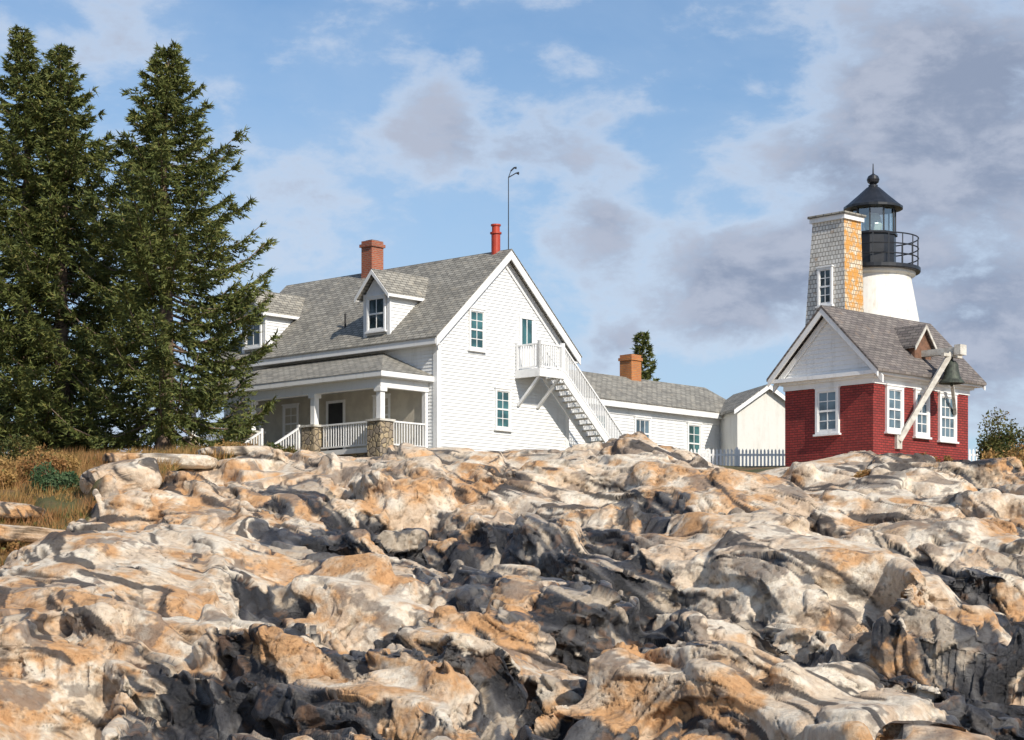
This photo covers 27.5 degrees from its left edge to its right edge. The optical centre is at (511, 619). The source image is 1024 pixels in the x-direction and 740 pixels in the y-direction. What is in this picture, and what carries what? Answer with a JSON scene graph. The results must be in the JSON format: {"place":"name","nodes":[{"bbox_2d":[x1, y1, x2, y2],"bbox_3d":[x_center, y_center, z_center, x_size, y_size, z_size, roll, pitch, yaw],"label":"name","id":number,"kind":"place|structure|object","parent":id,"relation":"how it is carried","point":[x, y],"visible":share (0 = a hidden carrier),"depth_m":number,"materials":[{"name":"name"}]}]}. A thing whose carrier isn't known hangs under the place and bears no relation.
{"place":"outdoors","nodes":[
{"label":"outdoors","id":0,"kind":"place"},
{"bbox_2d":[0,431,1023,739],"bbox_3d":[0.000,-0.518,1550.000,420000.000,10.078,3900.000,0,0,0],"label":"rocky ground","id":1,"kind":"structure","parent":0,"point":[638,585],"depth_m":37.96,"materials":[{"name":"beige stone"}]},
{"bbox_2d":[0,235,17,421],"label":"spruce tree","id":2,"kind":"object","parent":1,"relation":"on","point":[11,279],"visible":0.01,"depth_m":76.56,"materials":[{"name":"green plant"}]},
{"bbox_2d":[0,464,19,486],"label":"shrub","id":3,"kind":"object","parent":1,"relation":"on","point":[6,475],"visible":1,"depth_m":53.91,"materials":[{"name":"brown plant"}]},
{"bbox_2d":[2,539,31,554],"bbox_3d":[-11.371,-1.591,48.462,0.957,0.670,1.381,0,0,-39],"label":"shrub","id":4,"kind":"object","parent":1,"relation":"on","point":[11,545],"visible":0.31,"depth_m":48.26,"materials":[{"name":"brown plant"}]},
{"bbox_2d":[0,501,45,519],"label":"boulder","id":5,"kind":"object","parent":1,"relation":"on","point":[14,510],"visible":0.92,"depth_m":50.20,"materials":[{"name":"beige stone"}]},
{"bbox_2d":[0,433,60,462],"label":"shrub","id":6,"kind":"object","parent":1,"relation":"on","point":[26,446],"visible":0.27,"depth_m":59.51,"materials":[{"name":"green plant"}]},
{"bbox_2d":[0,524,66,543],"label":"boulder","id":7,"kind":"object","parent":1,"relation":"on","point":[26,534],"visible":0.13,"depth_m":48.30,"materials":[{"name":"beige stone"}]},
{"bbox_2d":[0,443,81,481],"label":"shrub","id":8,"kind":"object","parent":1,"relation":"on","point":[61,461],"visible":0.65,"depth_m":55.64,"materials":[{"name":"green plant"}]},
{"bbox_2d":[28,461,79,493],"bbox_3d":[-11.462,-3.497,53.048,1.341,1.106,1.474,0,0,-40],"label":"shrub","id":9,"kind":"object","parent":1,"relation":"on","point":[53,477],"visible":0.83,"depth_m":52.87,"materials":[{"name":"green plant"}]},
{"bbox_2d":[0,24,157,456],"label":"spruce tree","id":10,"kind":"object","parent":1,"relation":"on","point":[38,217],"visible":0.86,"depth_m":73.09,"materials":[{"name":"green plant"}]},
{"bbox_2d":[79,457,161,493],"bbox_3d":[-9.691,-3.499,51.991,2.010,0.909,1.689,-15,12,-22],"label":"boulder","id":11,"kind":"object","parent":1,"relation":"on","point":[143,473],"visible":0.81,"depth_m":51.39,"materials":[{"name":"beige stone"}]},
{"bbox_2d":[0,441,310,566],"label":"dry grass","id":12,"kind":"structure","parent":1,"relation":"on","point":[90,460],"depth_m":52.77,"materials":[{"name":"brown plant"}]},
{"bbox_2d":[38,39,281,452],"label":"spruce tree","id":13,"kind":"object","parent":1,"relation":"on","point":[145,249],"visible":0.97,"depth_m":70.15,"materials":[{"name":"green plant"}]},
{"bbox_2d":[102,453,217,469],"bbox_3d":[-9.821,-4.422,58.503,3.170,0.418,1.651,2,0,-6],"label":"boulder","id":14,"kind":"object","parent":1,"relation":"on","point":[191,461],"visible":0.68,"depth_m":57.80,"materials":[{"name":"beige stone"}]},
{"bbox_2d":[162,445,200,453],"bbox_3d":[-9.679,-4.927,63.168,3.389,0.774,1.797,0,0,24],"label":"shrub","id":15,"kind":"object","parent":1,"relation":"on","point":[184,449],"depth_m":63.11,"materials":[{"name":"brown plant"}]},
{"bbox_2d":[209,439,256,446],"bbox_3d":[-8.306,-5.107,64.165,2.683,0.934,1.759,0,0,-32],"label":"shrub","id":16,"kind":"object","parent":1,"relation":"on","point":[229,443],"visible":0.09,"depth_m":64.00,"materials":[{"name":"brown plant"}]},
{"bbox_2d":[197,446,273,457],"bbox_3d":[-7.995,-4.836,60.516,2.258,0.345,1.488,-2,0,-11],"label":"boulder","id":17,"kind":"object","parent":1,"relation":"on","point":[242,450],"visible":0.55,"depth_m":59.84,"materials":[{"name":"beige stone"}]},
{"bbox_2d":[264,440,297,452],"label":"shrub","id":18,"kind":"object","parent":1,"relation":"on","point":[288,449],"visible":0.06,"depth_m":65.60,"materials":[{"name":"green plant"}]},
{"bbox_2d":[178,167,725,464],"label":"white farmhouse","id":19,"kind":"object","parent":1,"relation":"on","point":[476,352],"visible":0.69,"depth_m":78.89,"materials":[{"name":"paint"}]},
{"bbox_2d":[245,307,512,444],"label":"windows","id":20,"kind":"structure","parent":19,"relation":"in","point":[477,316],"depth_m":78.21,"materials":[{"name":"white paint"}]},
{"bbox_2d":[326,315,534,450],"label":"doors","id":21,"kind":"structure","parent":19,"relation":"in","point":[335,410],"depth_m":79.55,"materials":[{"name":"white paint"}]},
{"bbox_2d":[629,330,659,380],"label":"spruce tree","id":22,"kind":"object","parent":1,"relation":"on","point":[643,337],"visible":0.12,"depth_m":109.83,"materials":[{"name":"green plant"}]},
{"bbox_2d":[719,384,784,465],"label":"gabled shed","id":23,"kind":"structure","parent":1,"relation":"on","point":[753,418],"depth_m":88.00,"materials":[{"name":"wood"}]},
{"bbox_2d":[679,447,977,465],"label":"white picket fence","id":24,"kind":"object","parent":1,"relation":"on","point":[736,454],"visible":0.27,"depth_m":80.00,"materials":[{"name":"paint"}]},
{"bbox_2d":[805,210,865,325],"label":"shingled weight tower","id":25,"kind":"structure","parent":1,"relation":"on","point":[835,275],"depth_m":71.46,"materials":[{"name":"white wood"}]},
{"bbox_2d":[851,465,877,477],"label":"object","id":26,"kind":"object","parent":1,"relation":"on","point":[865,472],"visible":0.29,"depth_m":56.33,"materials":[{"name":"brown plant"}]},
{"bbox_2d":[785,383,967,466],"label":"brick walls","id":27,"kind":"structure","parent":1,"relation":"on","point":[862,417],"depth_m":65.41,"materials":[{"name":"red brick"}]},
{"bbox_2d":[768,309,985,395],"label":"cornice and gable","id":28,"kind":"structure","parent":27,"relation":"on","point":[829,353],"depth_m":65.26,"materials":[{"name":"white paint"}]},
{"bbox_2d":[766,305,986,384],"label":"roof","id":29,"kind":"structure","parent":28,"relation":"on","point":[874,339],"depth_m":65.55,"materials":[{"name":"grey wood"}]},
{"bbox_2d":[894,324,936,359],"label":"hoist dormer","id":30,"kind":"object","parent":29,"relation":"attached to","point":[915,340],"visible":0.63,"depth_m":66.09,"materials":[{"name":"grey wood"}]},
{"bbox_2d":[813,383,958,443],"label":"windows","id":31,"kind":"structure","parent":27,"relation":"attached to","point":[827,410],"depth_m":65.36,"materials":[{"name":"white paint"}]},
{"bbox_2d":[895,344,966,448],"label":"bell bracket","id":32,"kind":"object","parent":27,"relation":"attached to","point":[958,351],"visible":0.96,"depth_m":65.04,"materials":[{"name":"white wood"}]},
{"bbox_2d":[939,358,964,386],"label":"bell","id":33,"kind":"object","parent":32,"relation":"hanging from","point":[951,377],"visible":1,"depth_m":65.13,"materials":[{"name":"green metal"}]},
{"bbox_2d":[844,164,920,321],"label":"lighthouse","id":34,"kind":"object","parent":1,"relation":"on","point":[888,290],"visible":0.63,"depth_m":74.00,"materials":[{"name":"white paint"}]},
{"bbox_2d":[920,452,953,461],"bbox_3d":[12.166,-4.489,60.426,0.898,0.790,1.106,0,0,-35],"label":"shrub","id":35,"kind":"object","parent":1,"relation":"on","point":[946,458],"visible":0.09,"depth_m":60.26,"materials":[{"name":"brown plant"}]},
{"bbox_2d":[976,407,1023,459],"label":"shrub","id":36,"kind":"object","parent":1,"relation":"on","point":[999,441],"visible":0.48,"depth_m":61.23,"materials":[{"name":"green plant"}]},
{"bbox_2d":[980,442,1023,461],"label":"dry grass","id":37,"kind":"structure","parent":1,"relation":"on","point":[989,454],"depth_m":58.30,"materials":[{"name":"brown plant"}]},
{"bbox_2d":[0,0,1023,460],"label":"sky","id":38,"kind":"structure","parent":0,"point":[672,159],"materials":[{"name":"blue"}]}
]}

